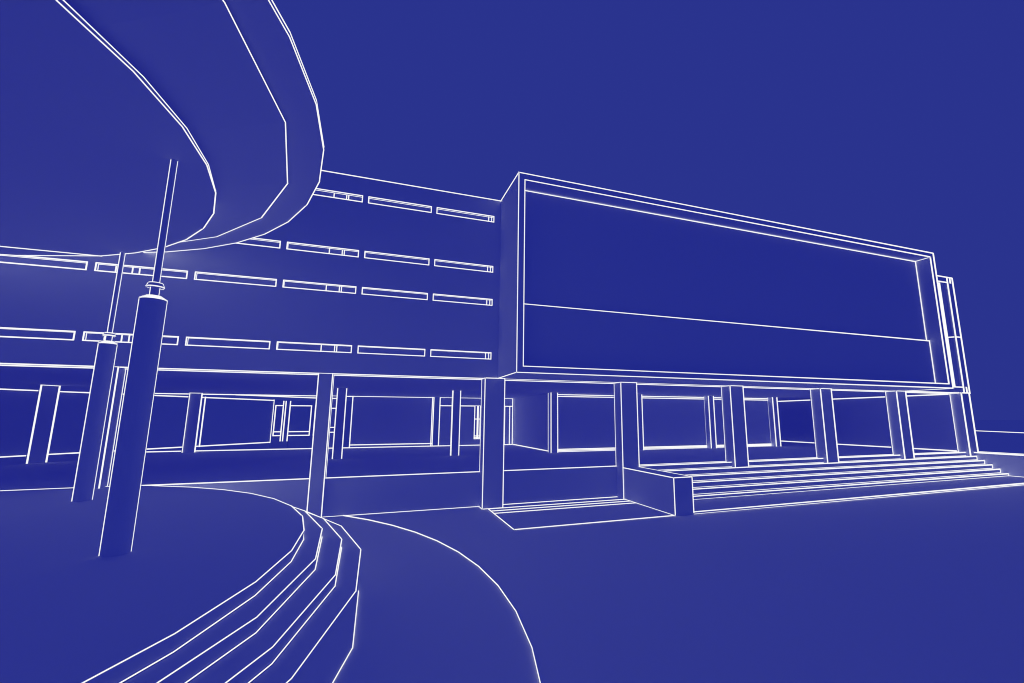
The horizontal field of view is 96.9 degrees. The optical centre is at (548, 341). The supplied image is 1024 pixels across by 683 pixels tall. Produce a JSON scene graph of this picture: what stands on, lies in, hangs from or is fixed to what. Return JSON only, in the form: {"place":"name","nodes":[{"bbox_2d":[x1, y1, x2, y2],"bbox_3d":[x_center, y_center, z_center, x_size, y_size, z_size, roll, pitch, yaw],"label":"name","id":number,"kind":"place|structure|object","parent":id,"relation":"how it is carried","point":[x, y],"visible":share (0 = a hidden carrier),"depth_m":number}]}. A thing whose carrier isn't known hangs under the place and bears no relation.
{"place":"outdoors","nodes":[
{"label":"outdoors","id":0,"kind":"place"},
{"bbox_2d":[0,485,360,682],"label":"round terrace","id":1,"kind":"structure","parent":0,"point":[202,585],"depth_m":4.15},
{"bbox_2d":[0,0,323,556],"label":"round canopy","id":2,"kind":"object","parent":1,"relation":"on","point":[159,128],"visible":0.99,"depth_m":5.31},
{"bbox_2d":[322,515,540,682],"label":"path","id":3,"kind":"structure","parent":0,"point":[430,610],"depth_m":5.47},
{"bbox_2d":[123,0,1023,419],"label":"sky","id":4,"kind":"structure","parent":0,"point":[893,122]},
{"bbox_2d":[351,420,1023,682],"bbox_3d":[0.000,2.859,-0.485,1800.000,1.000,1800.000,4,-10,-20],"label":"ground","id":5,"kind":"structure","parent":0,"point":[924,588],"depth_m":6.51},
{"bbox_2d":[25,385,60,463],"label":"pillar","id":6,"kind":"structure","parent":5,"relation":"on","point":[39,443],"depth_m":15.22},
{"bbox_2d":[181,393,202,452],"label":"pillar","id":7,"kind":"structure","parent":5,"relation":"on","point":[191,427],"depth_m":19.88},
{"bbox_2d":[0,170,978,516],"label":"office building","id":8,"kind":"structure","parent":5,"relation":"on","point":[542,338],"depth_m":13.30},
{"bbox_2d":[0,327,75,340],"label":"strip window","id":9,"kind":"structure","parent":8,"relation":"in","point":[8,332],"depth_m":9.67},
{"bbox_2d":[0,255,87,269],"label":"strip window","id":10,"kind":"structure","parent":8,"relation":"in","point":[21,260],"depth_m":9.89},
{"bbox_2d":[82,331,178,344],"bbox_3d":[-9.366,-0.061,10.212,1.715,0.214,0.095,4,-10,-20],"label":"strip window","id":11,"kind":"structure","parent":8,"relation":"in","point":[90,336],"depth_m":10.15},
{"bbox_2d":[0,388,274,457],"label":"window","id":12,"kind":"structure","parent":8,"relation":"attached to","point":[231,423],"depth_m":22.32},
{"bbox_2d":[94,262,187,278],"bbox_3d":[-9.366,-1.621,10.477,1.716,0.210,0.095,4,-10,-20],"label":"strip window","id":13,"kind":"structure","parent":8,"relation":"in","point":[112,268],"depth_m":10.47},
{"bbox_2d":[185,337,270,348],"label":"strip window","id":14,"kind":"structure","parent":8,"relation":"in","point":[192,341],"depth_m":10.85},
{"bbox_2d":[194,271,276,286],"bbox_3d":[-7.638,-1.513,11.114,1.713,0.209,0.095,4,-10,-20],"label":"strip window","id":15,"kind":"structure","parent":8,"relation":"in","point":[207,276],"depth_m":11.11},
{"bbox_2d":[235,238,280,248],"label":"strip window","id":16,"kind":"structure","parent":8,"relation":"in","point":[261,242],"depth_m":11.46},
{"bbox_2d":[269,400,351,448],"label":"pavilion","id":17,"kind":"structure","parent":8,"relation":"attached to","point":[293,424],"depth_m":30.44},
{"bbox_2d":[272,405,311,435],"bbox_3d":[-17.181,5.309,30.437,2.202,2.041,0.080,4,-10,-20],"label":"window","id":18,"kind":"structure","parent":17,"relation":"in","point":[300,415],"depth_m":30.49},
{"bbox_2d":[276,341,351,352],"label":"strip window","id":19,"kind":"structure","parent":8,"relation":"in","point":[295,346],"depth_m":11.50},
{"bbox_2d":[282,280,356,293],"bbox_3d":[-5.910,-1.405,11.752,1.712,0.208,0.095,4,-10,-20],"label":"strip window","id":20,"kind":"structure","parent":8,"relation":"in","point":[286,283],"depth_m":11.76},
{"bbox_2d":[286,242,358,257],"bbox_3d":[-5.910,-2.401,11.921,1.712,0.209,0.095,4,-10,-20],"label":"strip window","id":21,"kind":"structure","parent":8,"relation":"in","point":[295,246],"depth_m":11.93},
{"bbox_2d":[313,188,362,202],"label":"strip window","id":22,"kind":"structure","parent":8,"relation":"in","point":[317,192],"depth_m":12.28},
{"bbox_2d":[357,345,424,356],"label":"strip window","id":23,"kind":"structure","parent":8,"relation":"in","point":[361,349],"depth_m":12.13},
{"bbox_2d":[361,287,427,299],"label":"strip window","id":24,"kind":"structure","parent":8,"relation":"in","point":[370,291],"depth_m":12.40},
{"bbox_2d":[364,251,429,264],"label":"strip window","id":25,"kind":"structure","parent":8,"relation":"in","point":[371,255],"depth_m":12.56},
{"bbox_2d":[368,196,431,212],"bbox_3d":[-4.182,-3.850,12.822,1.713,0.211,0.095,4,-10,-20],"label":"strip window","id":26,"kind":"structure","parent":8,"relation":"in","point":[375,201],"depth_m":12.83},
{"bbox_2d":[430,349,490,359],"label":"strip window","id":27,"kind":"structure","parent":8,"relation":"in","point":[433,352],"depth_m":12.77},
{"bbox_2d":[433,294,492,305],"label":"strip window","id":28,"kind":"structure","parent":8,"relation":"in","point":[436,297],"depth_m":13.04},
{"bbox_2d":[434,259,492,272],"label":"strip window","id":29,"kind":"structure","parent":8,"relation":"in","point":[448,264],"depth_m":13.21},
{"bbox_2d":[436,207,493,222],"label":"strip window","id":30,"kind":"structure","parent":8,"relation":"in","point":[439,211],"depth_m":13.47},
{"bbox_2d":[938,282,954,385],"bbox_3d":[18.318,-0.343,20.865,0.231,4.929,0.030,4,-10,-20],"label":"end window","id":31,"kind":"structure","parent":8,"relation":"in","point":[938,282],"depth_m":20.87},
{"bbox_2d":[488,484,1023,529],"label":"pavement","id":32,"kind":"structure","parent":0,"point":[528,515],"depth_m":11.66},
{"bbox_2d":[623,451,1023,515],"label":"entrance steps","id":33,"kind":"structure","parent":32,"relation":"on","point":[681,489],"depth_m":15.09},
{"bbox_2d":[976,429,1023,432],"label":"road","id":34,"kind":"structure","parent":0,"point":[1007,431],"depth_m":89.56}
]}

